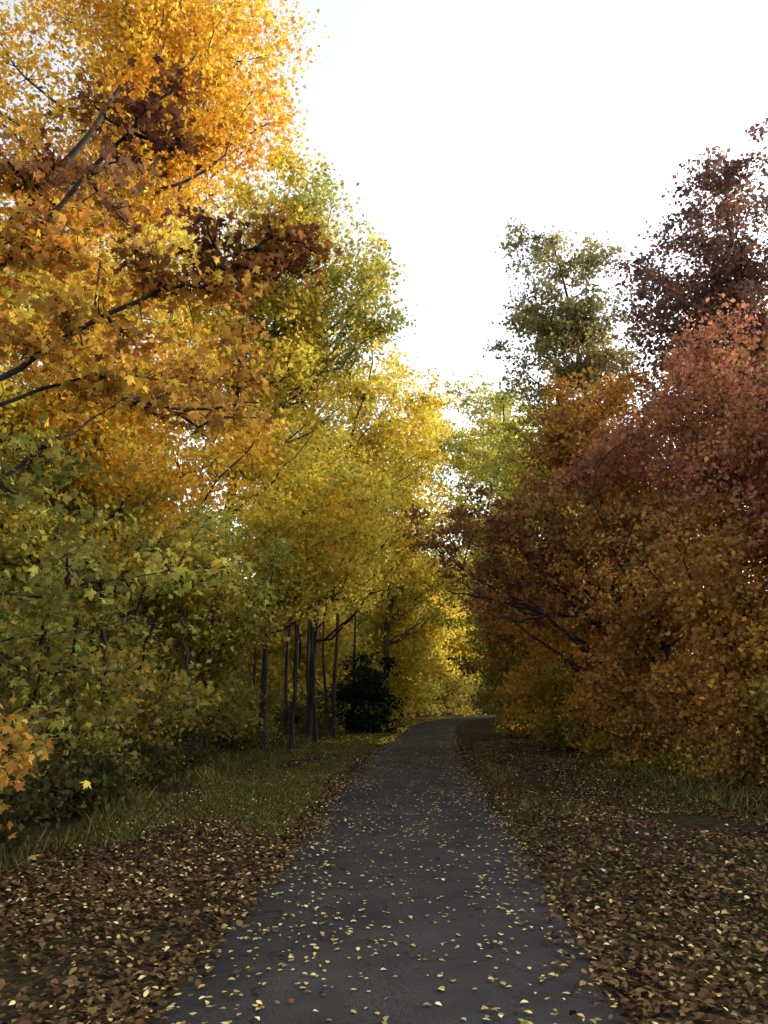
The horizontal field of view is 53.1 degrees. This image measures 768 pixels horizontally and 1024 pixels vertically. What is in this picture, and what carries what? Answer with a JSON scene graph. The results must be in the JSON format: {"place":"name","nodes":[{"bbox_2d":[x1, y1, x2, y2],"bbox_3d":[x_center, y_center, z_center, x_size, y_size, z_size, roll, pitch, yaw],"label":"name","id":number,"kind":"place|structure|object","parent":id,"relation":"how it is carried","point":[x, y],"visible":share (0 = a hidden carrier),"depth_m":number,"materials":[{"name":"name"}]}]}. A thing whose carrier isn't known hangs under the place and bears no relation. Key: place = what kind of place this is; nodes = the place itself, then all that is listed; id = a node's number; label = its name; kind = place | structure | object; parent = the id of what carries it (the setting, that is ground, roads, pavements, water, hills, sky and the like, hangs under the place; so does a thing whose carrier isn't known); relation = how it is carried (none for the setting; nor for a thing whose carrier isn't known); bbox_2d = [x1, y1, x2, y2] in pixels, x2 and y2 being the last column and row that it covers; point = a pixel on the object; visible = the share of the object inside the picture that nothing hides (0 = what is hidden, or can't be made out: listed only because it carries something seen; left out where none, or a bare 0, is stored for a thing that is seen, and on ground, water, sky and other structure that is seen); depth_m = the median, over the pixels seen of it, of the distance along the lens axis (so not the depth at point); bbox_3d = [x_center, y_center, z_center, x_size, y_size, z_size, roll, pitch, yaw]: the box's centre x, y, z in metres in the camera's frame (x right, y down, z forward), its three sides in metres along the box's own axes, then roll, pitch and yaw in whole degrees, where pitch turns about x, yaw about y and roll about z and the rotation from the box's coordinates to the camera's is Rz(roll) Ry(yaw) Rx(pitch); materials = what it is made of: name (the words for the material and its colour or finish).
{"place":"outdoors","nodes":[
{"label":"outdoors","id":0,"kind":"place"},
{"bbox_2d":[0,697,767,1023],"bbox_3d":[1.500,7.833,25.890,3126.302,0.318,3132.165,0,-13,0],"label":"ground","id":1,"kind":"structure","parent":0,"point":[710,823],"depth_m":6.82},
{"bbox_2d":[0,608,108,857],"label":"bush","id":2,"kind":"object","parent":1,"relation":"on","point":[12,797],"visible":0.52,"depth_m":8.42,"materials":[{"name":"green plant"}]},
{"bbox_2d":[0,585,158,821],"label":"bush","id":3,"kind":"object","parent":1,"relation":"on","point":[102,759],"visible":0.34,"depth_m":10.83,"materials":[{"name":"green plant"}]},
{"bbox_2d":[32,571,218,795],"bbox_3d":[-5.059,2.981,13.784,4.020,4.296,3.693,0,-13,0],"label":"bush","id":4,"kind":"object","parent":1,"relation":"on","point":[143,729],"visible":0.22,"depth_m":13.46,"materials":[{"name":"green plant"}]},
{"bbox_2d":[0,307,303,743],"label":"distant trees","id":5,"kind":"object","parent":1,"relation":"on","point":[5,562],"visible":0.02,"depth_m":32.25,"materials":[{"name":"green plant"}]},
{"bbox_2d":[0,261,313,761],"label":"maple tree","id":6,"kind":"object","parent":1,"relation":"on","point":[97,521],"visible":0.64,"depth_m":13.48,"materials":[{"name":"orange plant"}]},
{"bbox_2d":[0,0,329,679],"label":"poplar tree","id":7,"kind":"object","parent":1,"relation":"on","point":[145,29],"visible":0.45,"depth_m":16.77,"materials":[{"name":"orange plant"}]},
{"bbox_2d":[92,644,245,779],"bbox_3d":[-4.968,4.268,16.471,3.415,3.040,4.369,8,-16,-31],"label":"bush","id":8,"kind":"object","parent":1,"relation":"on","point":[183,736],"visible":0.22,"depth_m":16.09,"materials":[{"name":"green plant"}]},
{"bbox_2d":[87,353,255,676],"bbox_3d":[-6.191,1.091,18.983,5.874,10.419,4.824,0,-13,0],"label":"maple tree","id":9,"kind":"object","parent":1,"relation":"on","point":[144,609],"visible":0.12,"depth_m":18.72,"materials":[{"name":"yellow plant"}]},
{"bbox_2d":[0,45,343,859],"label":"maple tree","id":10,"kind":"object","parent":1,"relation":"on","point":[108,377],"visible":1,"depth_m":5.74,"materials":[{"name":"orange plant"}]},
{"bbox_2d":[123,504,305,761],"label":"maple tree","id":11,"kind":"object","parent":1,"relation":"on","point":[220,656],"visible":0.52,"depth_m":17.94,"materials":[{"name":"green plant"}]},
{"bbox_2d":[185,665,276,756],"bbox_3d":[-4.964,5.622,21.794,3.528,2.872,3.464,9,-16,-33],"label":"bush","id":12,"kind":"object","parent":1,"relation":"on","point":[221,743],"visible":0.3,"depth_m":21.41,"materials":[{"name":"green plant"}]},
{"bbox_2d":[230,469,288,709],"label":"aspen tree","id":13,"kind":"object","parent":1,"relation":"on","point":[254,664],"visible":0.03,"depth_m":26.96,"materials":[{"name":"yellow plant"}]},
{"bbox_2d":[225,675,300,745],"bbox_3d":[-4.295,6.536,25.128,3.557,2.642,4.008,0,-13,0],"label":"bush","id":14,"kind":"object","parent":1,"relation":"on","point":[270,729],"visible":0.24,"depth_m":24.80,"materials":[{"name":"green plant"}]},
{"bbox_2d":[244,527,292,732],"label":"aspen tree","id":15,"kind":"object","parent":1,"relation":"on","point":[286,680],"depth_m":29.24,"materials":[{"name":"grey plant"}]},
{"bbox_2d":[239,435,302,599],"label":"aspen tree","id":16,"kind":"object","parent":1,"relation":"on","point":[249,492],"visible":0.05,"depth_m":26.62,"materials":[{"name":"yellow plant"}]},
{"bbox_2d":[135,126,418,755],"bbox_3d":[-3.205,-2.165,21.686,8.119,17.982,6.813,3,-14,-12],"label":"poplar tree","id":17,"kind":"object","parent":1,"relation":"on","point":[306,324],"visible":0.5,"depth_m":21.29,"materials":[{"name":"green plant"}]},
{"bbox_2d":[241,444,351,749],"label":"aspen tree","id":18,"kind":"object","parent":1,"relation":"on","point":[291,734],"visible":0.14,"depth_m":24.89,"materials":[{"name":"yellow plant"}]},
{"bbox_2d":[279,410,331,739],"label":"aspen tree","id":19,"kind":"object","parent":1,"relation":"on","point":[318,449],"visible":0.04,"depth_m":26.81,"materials":[{"name":"yellow plant"}]},
{"bbox_2d":[199,424,423,751],"bbox_3d":[-2.390,2.218,23.603,7.401,10.358,6.156,0,-13,0],"label":"maple tree","id":20,"kind":"object","parent":1,"relation":"on","point":[307,572],"visible":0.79,"depth_m":23.17,"materials":[{"name":"yellow plant"}]},
{"bbox_2d":[267,685,356,740],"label":"evergreen shrub","id":21,"kind":"object","parent":1,"relation":"on","point":[322,729],"visible":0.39,"depth_m":29.58,"materials":[{"name":"green plant"}]},
{"bbox_2d":[304,591,326,717],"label":"aspen tree","id":22,"kind":"object","parent":1,"relation":"on","point":[307,654],"depth_m":32.41,"materials":[{"name":"grey plant"}]},
{"bbox_2d":[290,425,346,741],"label":"aspen tree","id":23,"kind":"object","parent":1,"relation":"on","point":[314,733],"visible":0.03,"depth_m":27.37,"materials":[{"name":"grey plant"}]},
{"bbox_2d":[322,531,350,728],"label":"aspen tree","id":24,"kind":"object","parent":1,"relation":"on","point":[324,676],"visible":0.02,"depth_m":33.86,"materials":[{"name":"grey plant"}]},
{"bbox_2d":[330,557,373,737],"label":"aspen tree","id":25,"kind":"object","parent":1,"relation":"on","point":[337,653],"visible":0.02,"depth_m":32.47,"materials":[{"name":"grey plant"}]},
{"bbox_2d":[331,426,374,738],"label":"aspen tree","id":26,"kind":"object","parent":1,"relation":"on","point":[333,720],"visible":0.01,"depth_m":30.29,"materials":[{"name":"brown plant"}]},
{"bbox_2d":[347,470,371,730],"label":"aspen tree","id":27,"kind":"object","parent":1,"relation":"on","point":[354,648],"visible":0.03,"depth_m":35.62,"materials":[{"name":"yellow plant"}]},
{"bbox_2d":[317,651,408,733],"bbox_3d":[-0.962,8.187,34.486,4.025,3.775,5.099,-10,-17,35],"label":"evergreen shrub","id":28,"kind":"object","parent":1,"relation":"on","point":[360,689],"visible":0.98,"depth_m":33.78,"materials":[{"name":"green plant"}]},
{"bbox_2d":[246,304,484,738],"bbox_3d":[-0.943,0.168,29.506,10.066,17.084,8.824,9,-16,-33],"label":"maple tree","id":29,"kind":"object","parent":1,"relation":"on","point":[384,443],"visible":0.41,"depth_m":29.25,"materials":[{"name":"yellow plant"}]},
{"bbox_2d":[0,717,767,1023],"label":"fallen leaves","id":30,"kind":"object","parent":1,"relation":"on","point":[117,1008],"visible":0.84,"depth_m":6.56,"materials":[{"name":"brown plant"}]},
{"bbox_2d":[0,724,767,878],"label":"grass","id":31,"kind":"structure","parent":1,"relation":"on","point":[225,774],"depth_m":12.75,"materials":[{"name":"green plant"}]},
{"bbox_2d":[236,512,554,724],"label":"distant trees","id":32,"kind":"object","parent":1,"relation":"on","point":[427,671],"visible":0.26,"depth_m":47.88,"materials":[{"name":"yellow plant"}]},
{"bbox_2d":[369,402,485,722],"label":"poplar tree","id":33,"kind":"object","parent":1,"relation":"on","point":[408,598],"visible":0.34,"depth_m":46.09,"materials":[{"name":"yellow plant"}]},
{"bbox_2d":[404,369,584,661],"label":"poplar tree","id":34,"kind":"object","parent":1,"relation":"on","point":[496,410],"visible":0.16,"depth_m":43.05,"materials":[{"name":"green plant"}]},
{"bbox_2d":[443,579,550,730],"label":"maple tree","id":35,"kind":"object","parent":1,"relation":"on","point":[503,650],"visible":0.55,"depth_m":36.02,"materials":[{"name":"brown plant"}]},
{"bbox_2d":[480,671,554,738],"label":"bush","id":36,"kind":"object","parent":1,"relation":"on","point":[515,732],"visible":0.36,"depth_m":30.45,"materials":[{"name":"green plant"}]},
{"bbox_2d":[426,395,614,730],"bbox_3d":[5.609,2.003,29.411,7.046,13.476,6.544,-9,-16,34],"label":"maple tree","id":37,"kind":"object","parent":1,"relation":"on","point":[548,632],"visible":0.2,"depth_m":28.19,"materials":[{"name":"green plant"}]},
{"bbox_2d":[396,359,681,705],"bbox_3d":[4.417,1.310,22.079,8.136,11.412,5.857,0,-13,0],"label":"maple tree","id":38,"kind":"object","parent":1,"relation":"on","point":[566,440],"visible":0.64,"depth_m":21.77,"materials":[{"name":"brown plant"}]},
{"bbox_2d":[519,658,602,751],"bbox_3d":[5.680,6.213,24.644,3.506,3.042,3.575,10,-16,-35],"label":"bush","id":39,"kind":"object","parent":1,"relation":"on","point":[551,729],"visible":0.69,"depth_m":24.24,"materials":[{"name":"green plant"}]},
{"bbox_2d":[461,216,675,672],"bbox_3d":[6.359,-1.298,25.208,7.389,17.930,5.671,0,-13,0],"label":"ash tree","id":40,"kind":"object","parent":1,"relation":"on","point":[569,330],"visible":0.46,"depth_m":25.52,"materials":[{"name":"green plant"}]},
{"bbox_2d":[554,665,639,758],"bbox_3d":[6.287,5.591,21.358,3.234,2.731,3.776,0,-13,0],"label":"bush","id":41,"kind":"object","parent":1,"relation":"on","point":[583,736],"visible":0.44,"depth_m":21.11,"materials":[{"name":"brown plant"}]},
{"bbox_2d":[475,339,767,747],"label":"distant trees","id":42,"kind":"object","parent":1,"relation":"on","point":[763,344],"visible":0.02,"depth_m":24.11,"materials":[{"name":"brown plant"}]},
{"bbox_2d":[565,679,699,772],"bbox_3d":[6.161,5.044,18.045,2.794,2.259,3.740,-9,-16,32],"label":"bush","id":43,"kind":"object","parent":1,"relation":"on","point":[646,751],"visible":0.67,"depth_m":17.30,"materials":[{"name":"brown plant"}]},
{"bbox_2d":[550,392,753,754],"bbox_3d":[6.630,1.580,18.864,5.496,9.384,4.339,10,-17,-37],"label":"maple tree","id":44,"kind":"object","parent":1,"relation":"on","point":[649,631],"visible":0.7,"depth_m":18.28,"materials":[{"name":"brown plant"}]},
{"bbox_2d":[584,117,767,573],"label":"oak tree","id":45,"kind":"object","parent":1,"relation":"on","point":[743,270],"visible":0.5,"depth_m":20.98,"materials":[{"name":"brown plant"}]},
{"bbox_2d":[591,293,767,780],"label":"maple tree","id":46,"kind":"object","parent":1,"relation":"on","point":[733,447],"visible":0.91,"depth_m":15.48,"materials":[{"name":"red plant"}]},
{"bbox_2d":[637,661,767,786],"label":"bush","id":47,"kind":"object","parent":1,"relation":"on","point":[731,761],"visible":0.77,"depth_m":14.38,"materials":[{"name":"orange plant"}]},
{"bbox_2d":[723,673,767,789],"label":"bush","id":48,"kind":"object","parent":1,"relation":"on","point":[761,707],"visible":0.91,"depth_m":12.69,"materials":[{"name":"brown plant"}]},
{"bbox_2d":[0,0,767,693],"label":"sky","id":49,"kind":"structure","parent":0,"point":[454,120],"materials":[{"name":"white"}]},
{"bbox_2d":[152,716,624,1023],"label":"asphalt path","id":50,"kind":"structure","parent":0,"point":[409,990],"depth_m":5.67,"materials":[{"name":"grey asphalt"}]}
]}

